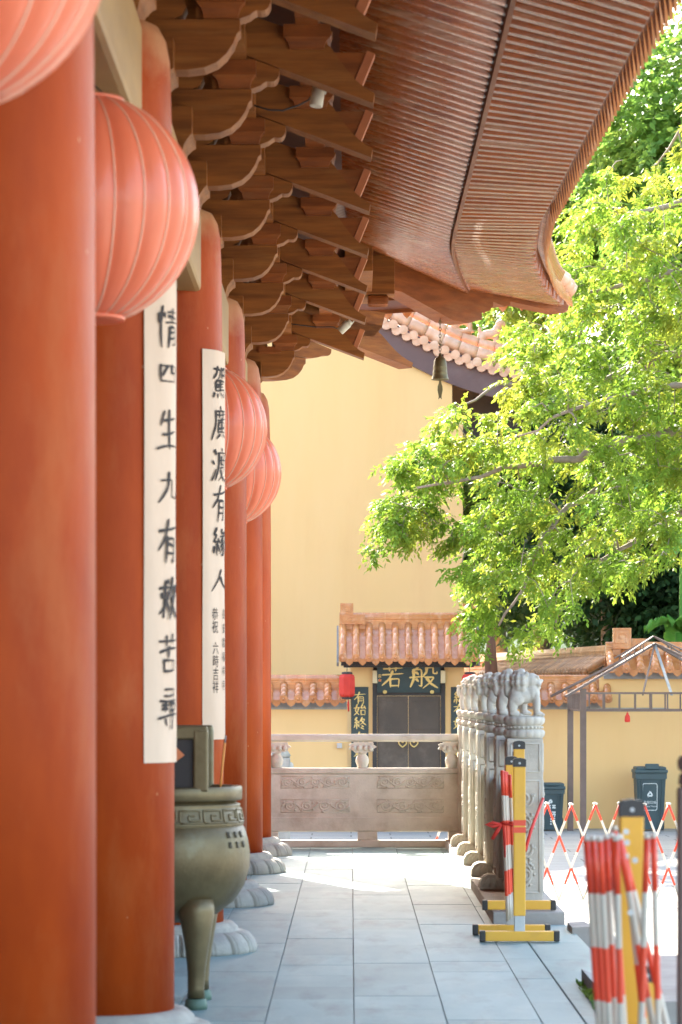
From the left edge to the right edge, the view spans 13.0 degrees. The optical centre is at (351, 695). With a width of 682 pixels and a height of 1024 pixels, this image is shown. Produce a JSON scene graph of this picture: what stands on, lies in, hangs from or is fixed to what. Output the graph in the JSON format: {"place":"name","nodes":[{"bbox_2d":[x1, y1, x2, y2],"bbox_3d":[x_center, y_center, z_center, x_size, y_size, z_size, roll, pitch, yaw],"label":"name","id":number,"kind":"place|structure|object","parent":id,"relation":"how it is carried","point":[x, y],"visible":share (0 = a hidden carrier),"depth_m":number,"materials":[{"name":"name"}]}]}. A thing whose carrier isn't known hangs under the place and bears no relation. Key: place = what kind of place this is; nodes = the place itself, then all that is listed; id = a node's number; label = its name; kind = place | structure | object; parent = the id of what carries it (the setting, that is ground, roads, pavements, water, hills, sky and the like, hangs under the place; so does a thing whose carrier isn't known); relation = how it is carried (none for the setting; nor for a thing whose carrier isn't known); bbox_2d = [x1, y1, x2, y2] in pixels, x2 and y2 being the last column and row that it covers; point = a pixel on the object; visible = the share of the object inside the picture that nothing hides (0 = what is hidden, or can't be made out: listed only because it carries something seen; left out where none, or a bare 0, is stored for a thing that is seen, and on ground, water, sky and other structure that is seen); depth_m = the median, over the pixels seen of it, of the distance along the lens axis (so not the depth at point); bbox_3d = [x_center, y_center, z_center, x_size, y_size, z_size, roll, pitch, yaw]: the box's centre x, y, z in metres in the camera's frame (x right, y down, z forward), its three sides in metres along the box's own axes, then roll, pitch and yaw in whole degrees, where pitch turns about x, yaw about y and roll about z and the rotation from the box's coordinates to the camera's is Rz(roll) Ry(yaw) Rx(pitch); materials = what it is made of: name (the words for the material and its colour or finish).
{"place":"outdoors","nodes":[
{"label":"outdoors","id":0,"kind":"place"},
{"bbox_2d":[290,829,676,954],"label":"court paving","id":1,"kind":"structure","parent":0,"point":[572,905],"depth_m":36.42,"materials":[{"name":"grey stone"}]},
{"bbox_2d":[271,751,293,839],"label":"stone post","id":2,"kind":"object","parent":1,"relation":"on","point":[286,755],"visible":0.12,"depth_m":41.87,"materials":[{"name":"grey stone"}]},
{"bbox_2d":[271,675,346,767],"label":"court wall","id":3,"kind":"structure","parent":1,"relation":"on","point":[308,704],"depth_m":47.88,"materials":[{"name":"yellow paint"}]},
{"bbox_2d":[261,312,533,767],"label":"gabled hall","id":4,"kind":"structure","parent":1,"relation":"on","point":[342,424],"depth_m":56.00,"materials":[{"name":"yellow paint"}]},
{"bbox_2d":[337,603,479,767],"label":"gate","id":5,"kind":"structure","parent":1,"relation":"on","point":[367,642],"depth_m":47.84,"materials":[{"name":"yellow paint"}]},
{"bbox_2d":[339,672,354,711],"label":"octagonal lantern","id":6,"kind":"object","parent":5,"relation":"hanging from","point":[346,685],"visible":1,"depth_m":47.20,"materials":[{"name":"red fabric"}]},
{"bbox_2d":[351,687,367,767],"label":"couplet board","id":7,"kind":"object","parent":5,"relation":"attached to","point":[359,712],"visible":0.64,"depth_m":47.80,"materials":[{"name":"black wood"}]},
{"bbox_2d":[377,696,407,767],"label":"door","id":8,"kind":"structure","parent":5,"relation":"in","point":[392,711],"depth_m":47.84,"materials":[{"name":"brown metal"}]},
{"bbox_2d":[377,661,439,693],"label":"name board","id":9,"kind":"object","parent":5,"relation":"attached to","point":[408,679],"visible":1,"depth_m":47.74,"materials":[{"name":"black wood"}]},
{"bbox_2d":[409,696,439,767],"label":"door","id":10,"kind":"structure","parent":5,"relation":"in","point":[424,711],"depth_m":47.84,"materials":[{"name":"brown metal"}]},
{"bbox_2d":[451,687,459,755],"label":"couplet board","id":11,"kind":"object","parent":5,"relation":"attached to","point":[455,704],"visible":0.2,"depth_m":47.80,"materials":[{"name":"black wood"}]},
{"bbox_2d":[462,672,475,679],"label":"octagonal lantern","id":12,"kind":"object","parent":5,"relation":"hanging from","point":[466,674],"visible":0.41,"depth_m":47.23,"materials":[{"name":"red fabric"}]},
{"bbox_2d":[265,847,583,1023],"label":"platform base","id":13,"kind":"object","parent":1,"relation":"on","point":[353,947],"visible":0.08,"depth_m":17.07,"materials":[{"name":"grey stone"}]},
{"bbox_2d":[174,847,595,1023],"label":"platform floor","id":14,"kind":"structure","parent":13,"relation":"on","point":[476,981],"depth_m":17.01,"materials":[{"name":"grey stone"}]},
{"bbox_2d":[174,725,249,1009],"bbox_3d":[-0.870,0.824,14.480,0.760,1.352,0.760,0,0,0],"label":"bronze censer","id":15,"kind":"object","parent":14,"relation":"on","point":[211,856],"visible":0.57,"depth_m":14.20,"materials":[{"name":"green metal"}]},
{"bbox_2d":[174,748,183,762],"bbox_3d":[-0.850,0.290,14.154,0.120,0.100,0.008,0,0,0],"label":"paper packet","id":16,"kind":"object","parent":15,"relation":"in","point":[180,754],"visible":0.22,"depth_m":14.15},
{"bbox_2d":[219,736,226,786],"bbox_3d":[-0.620,0.347,14.360,0.042,0.306,0.011,0,0,0],"label":"incense stick","id":17,"kind":"object","parent":15,"relation":"in","point":[222,764],"visible":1,"depth_m":14.36,"materials":[{"name":"brown wood"}]},
{"bbox_2d":[0,0,681,1023],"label":"temple hall","id":18,"kind":"structure","parent":14,"relation":"on","point":[430,158],"depth_m":14.79,"materials":[{"name":"paint"}]},
{"bbox_2d":[0,0,99,102],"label":"paper lantern","id":19,"kind":"object","parent":18,"relation":"hanging from","point":[39,40],"visible":1,"depth_m":6.67,"materials":[{"name":"paper"}]},
{"bbox_2d":[94,84,198,324],"bbox_3d":[-0.950,-1.841,10.700,0.805,0.999,0.810,0,0,-11],"label":"paper lantern","id":20,"kind":"object","parent":18,"relation":"hanging from","point":[146,210],"visible":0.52,"depth_m":10.44,"materials":[{"name":"paper"}]},
{"bbox_2d":[144,281,176,762],"bbox_3d":[-0.781,-0.791,12.559,0.055,2.149,0.329,0,0,20],"label":"couplet strip","id":21,"kind":"object","parent":18,"relation":"attached to","point":[160,722],"visible":0.97,"depth_m":12.48,"materials":[{"name":"paper"}]},
{"bbox_2d":[202,349,224,739],"bbox_3d":[-0.781,-0.876,17.448,0.056,2.268,0.329,0,0,20],"label":"couplet strip","id":22,"kind":"object","parent":18,"relation":"attached to","point":[213,615],"visible":1,"depth_m":17.37,"materials":[{"name":"paper"}]},
{"bbox_2d":[225,367,266,489],"bbox_3d":[-0.950,-1.841,19.500,0.805,0.999,0.810,0,0,0],"label":"paper lantern","id":23,"kind":"object","parent":18,"relation":"hanging from","point":[245,429],"visible":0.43,"depth_m":19.26,"materials":[{"name":"paper"}]},
{"bbox_2d":[246,437,280,522],"bbox_3d":[-0.950,-1.841,23.350,0.805,0.999,0.810,0,0,-7],"label":"paper lantern","id":24,"kind":"object","parent":18,"relation":"hanging from","point":[263,478],"visible":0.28,"depth_m":23.12,"materials":[{"name":"paper"}]},
{"bbox_2d":[309,87,325,107],"bbox_3d":[-0.188,-3.318,16.312,0.095,0.219,0.089,0,0,-45],"label":"spot lamp","id":25,"kind":"object","parent":18,"relation":"attached to","point":[317,98],"visible":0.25,"depth_m":16.27,"materials":[{"name":"metal"}]},
{"bbox_2d":[254,95,310,110],"bbox_3d":[-0.362,-3.265,16.350,0.344,0.130,0.010,0,0,0],"label":"cable","id":26,"kind":"object","parent":25,"relation":"attached to","point":[283,109],"visible":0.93,"depth_m":16.35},
{"bbox_2d":[337,319,353,333],"bbox_3d":[-0.037,-3.276,26.289,0.172,0.191,0.074,0,0,9],"label":"spot lamp","id":27,"kind":"object","parent":18,"relation":"attached to","point":[343,327],"visible":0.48,"depth_m":26.26,"materials":[{"name":"metal"}]},
{"bbox_2d":[291,323,336,328],"bbox_3d":[-0.318,-3.260,26.400,0.427,0.058,0.010,0,0,0],"label":"cable","id":28,"kind":"object","parent":27,"relation":"attached to","point":[313,326],"visible":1,"depth_m":26.40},
{"bbox_2d":[431,319,448,398],"bbox_3d":[0.893,-3.388,29.950,0.178,0.845,0.178,0,0,0],"label":"wind bell","id":29,"kind":"object","parent":18,"relation":"hanging from","point":[440,374],"visible":1,"depth_m":29.90,"materials":[{"name":"brown metal"}]},
{"bbox_2d":[271,734,458,846],"bbox_3d":[-1.141,0.900,29.450,4.550,1.200,0.240,0,0,0],"label":"end balustrade","id":30,"kind":"object","parent":14,"relation":"on","point":[364,802],"visible":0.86,"depth_m":29.40,"materials":[{"name":"stone"}]},
{"bbox_2d":[445,839,564,924],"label":"plinth","id":31,"kind":"structure","parent":14,"relation":"on","point":[554,917],"depth_m":20.74,"materials":[{"name":"stone"}]},
{"bbox_2d":[450,668,544,899],"bbox_3d":[1.133,0.615,24.900,0.391,1.621,9.363,0,0,0],"label":"side balustrade","id":32,"kind":"object","parent":31,"relation":"on","point":[491,728],"visible":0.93,"depth_m":21.89,"materials":[{"name":"stone"}]},
{"bbox_2d":[482,741,555,909],"bbox_3d":[1.106,0.858,19.852,0.486,1.115,0.448,0,0,0],"label":"folding barrier","id":33,"kind":"object","parent":31,"relation":"on","point":[518,749],"visible":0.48,"depth_m":19.63,"materials":[{"name":"yellow metal"}]},
{"bbox_2d":[526,797,543,851],"bbox_3d":[1.222,0.866,19.970,0.027,0.346,0.532,0,0,16],"label":"red tape","id":34,"kind":"object","parent":33,"relation":"attached to","point":[533,823],"visible":0.84,"depth_m":19.95,"materials":[{"name":"plastic"}]},
{"bbox_2d":[472,756,559,941],"bbox_3d":[1.011,0.938,18.370,0.508,1.115,0.564,0,0,0],"label":"folding barrier","id":35,"kind":"object","parent":14,"relation":"on","point":[515,927],"visible":1,"depth_m":18.10,"materials":[{"name":"yellow metal"}]},
{"bbox_2d":[485,821,512,857],"bbox_3d":[0.912,0.879,18.268,0.201,0.222,0.172,0,0,0],"label":"ribbon tie","id":36,"kind":"object","parent":35,"relation":"attached to","point":[500,825],"visible":0.96,"depth_m":18.19,"materials":[{"name":"red fabric"}]},
{"bbox_2d":[575,979,594,1009],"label":"weeds","id":37,"kind":"object","parent":14,"relation":"on","point":[588,993],"visible":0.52,"depth_m":14.78,"materials":[{"name":"green plant"}]},
{"bbox_2d":[583,799,669,1023],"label":"folding barrier","id":38,"kind":"object","parent":14,"relation":"on","point":[627,987],"visible":1,"depth_m":9.01,"materials":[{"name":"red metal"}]},
{"bbox_2d":[677,756,681,1023],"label":"iron post","id":39,"kind":"object","parent":14,"relation":"on","point":[679,903],"visible":1,"depth_m":8.67,"materials":[{"name":"brown metal"}]},
{"bbox_2d":[485,635,497,673],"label":"bare trunk","id":40,"kind":"object","parent":1,"relation":"on","point":[492,667],"visible":0.22,"depth_m":51.92,"materials":[{"name":"brown plant"}]},
{"bbox_2d":[357,103,681,667],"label":"broadleaf tree","id":41,"kind":"object","parent":1,"relation":"on","point":[402,523],"visible":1,"depth_m":40.75,"materials":[{"name":"green plant"}]},
{"bbox_2d":[463,469,581,652],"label":"broadleaf tree","id":42,"kind":"object","parent":1,"relation":"on","point":[519,618],"visible":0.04,"depth_m":62.94,"materials":[{"name":"green plant"}]},
{"bbox_2d":[442,311,618,648],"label":"broadleaf tree","id":43,"kind":"object","parent":1,"relation":"on","point":[481,323],"visible":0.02,"depth_m":69.38,"materials":[{"name":"green plant"}]},
{"bbox_2d":[463,379,633,649],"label":"broadleaf tree","id":44,"kind":"object","parent":1,"relation":"on","point":[603,426],"visible":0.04,"depth_m":58.90,"materials":[{"name":"green plant"}]},
{"bbox_2d":[544,782,565,829],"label":"wheeled bin","id":45,"kind":"object","parent":1,"relation":"on","point":[554,793],"visible":0.57,"depth_m":46.95,"materials":[{"name":"plastic"}]},
{"bbox_2d":[435,802,676,900],"bbox_3d":[2.538,1.625,30.999,3.810,1.034,0.117,0,0,0],"label":"lattice barrier","id":46,"kind":"object","parent":1,"relation":"on","point":[668,804],"visible":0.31,"depth_m":30.98,"materials":[{"name":"red plastic"}]},
{"bbox_2d":[463,423,680,644],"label":"broadleaf tree","id":47,"kind":"object","parent":1,"relation":"on","point":[605,601],"visible":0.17,"depth_m":57.19,"materials":[{"name":"green plant"}]},
{"bbox_2d":[477,675,668,828],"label":"court wall","id":48,"kind":"structure","parent":1,"relation":"on","point":[554,711],"depth_m":47.88,"materials":[{"name":"yellow paint"}]},
{"bbox_2d":[464,645,604,674],"bbox_3d":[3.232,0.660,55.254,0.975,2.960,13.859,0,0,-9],"label":"roof","id":49,"kind":"structure","parent":48,"relation":"on","point":[588,660],"depth_m":51.37,"materials":[{"name":"tile"}]},
{"bbox_2d":[467,306,681,487],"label":"broadleaf tree","id":50,"kind":"object","parent":1,"relation":"on","point":[613,351],"visible":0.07,"depth_m":61.82,"materials":[{"name":"green plant"}]},
{"bbox_2d":[475,121,681,633],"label":"broadleaf tree","id":51,"kind":"object","parent":1,"relation":"on","point":[511,313],"visible":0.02,"depth_m":58.09,"materials":[{"name":"green plant"}]},
{"bbox_2d":[567,921,615,954],"bbox_3d":[2.070,1.798,18.975,1.360,0.685,0.450,0,0,0],"label":"cheek stone","id":52,"kind":"object","parent":1,"relation":"on","point":[580,929],"visible":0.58,"depth_m":18.75,"materials":[{"name":"grey stone"}]},
{"bbox_2d":[550,636,681,838],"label":"canopy frame","id":53,"kind":"object","parent":1,"relation":"on","point":[576,700],"visible":0.94,"depth_m":45.41,"materials":[{"name":"grey metal"}]},
{"bbox_2d":[625,712,629,721],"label":"red pouch","id":54,"kind":"object","parent":53,"relation":"hanging from","point":[627,717],"visible":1,"depth_m":44.47,"materials":[{"name":"fabric"}]},
{"bbox_2d":[559,549,679,647],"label":"broadleaf tree","id":55,"kind":"object","parent":1,"relation":"on","point":[590,635],"visible":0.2,"depth_m":58.14,"materials":[{"name":"green plant"}]},
{"bbox_2d":[559,0,681,350],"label":"broadleaf tree","id":56,"kind":"object","parent":1,"relation":"on","point":[653,127],"visible":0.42,"depth_m":51.38,"materials":[{"name":"green plant"}]},
{"bbox_2d":[581,969,661,1023],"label":"kerb stone","id":57,"kind":"object","parent":1,"relation":"on","point":[586,977],"visible":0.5,"depth_m":15.25,"materials":[{"name":"grey stone"}]},
{"bbox_2d":[599,628,681,828],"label":"court wall","id":58,"kind":"structure","parent":1,"relation":"on","point":[641,738],"depth_m":47.88,"materials":[{"name":"yellow paint"}]},
{"bbox_2d":[615,955,676,1023],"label":"steps","id":59,"kind":"structure","parent":1,"relation":"on","point":[668,973],"depth_m":16.87,"materials":[{"name":"stone"}]},
{"bbox_2d":[631,764,667,829],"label":"wheeled bin","id":60,"kind":"object","parent":1,"relation":"on","point":[649,784],"visible":0.75,"depth_m":46.95,"materials":[{"name":"plastic"}]},
{"bbox_2d":[624,482,681,616],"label":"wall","id":61,"kind":"structure","parent":1,"relation":"on","point":[680,585],"depth_m":51.95,"materials":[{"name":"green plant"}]},
{"bbox_2d":[644,614,681,641],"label":"banana plant","id":62,"kind":"object","parent":1,"relation":"on","point":[673,630],"visible":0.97,"depth_m":50.47,"materials":[{"name":"green plant"}]},
{"bbox_2d":[389,6,681,345],"label":"sky","id":63,"kind":"structure","parent":0,"point":[676,26],"materials":[{"name":"white"}]},
{"bbox_2d":[480,619,598,651],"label":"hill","id":64,"kind":"structure","parent":0,"point":[562,645],"depth_m":82.62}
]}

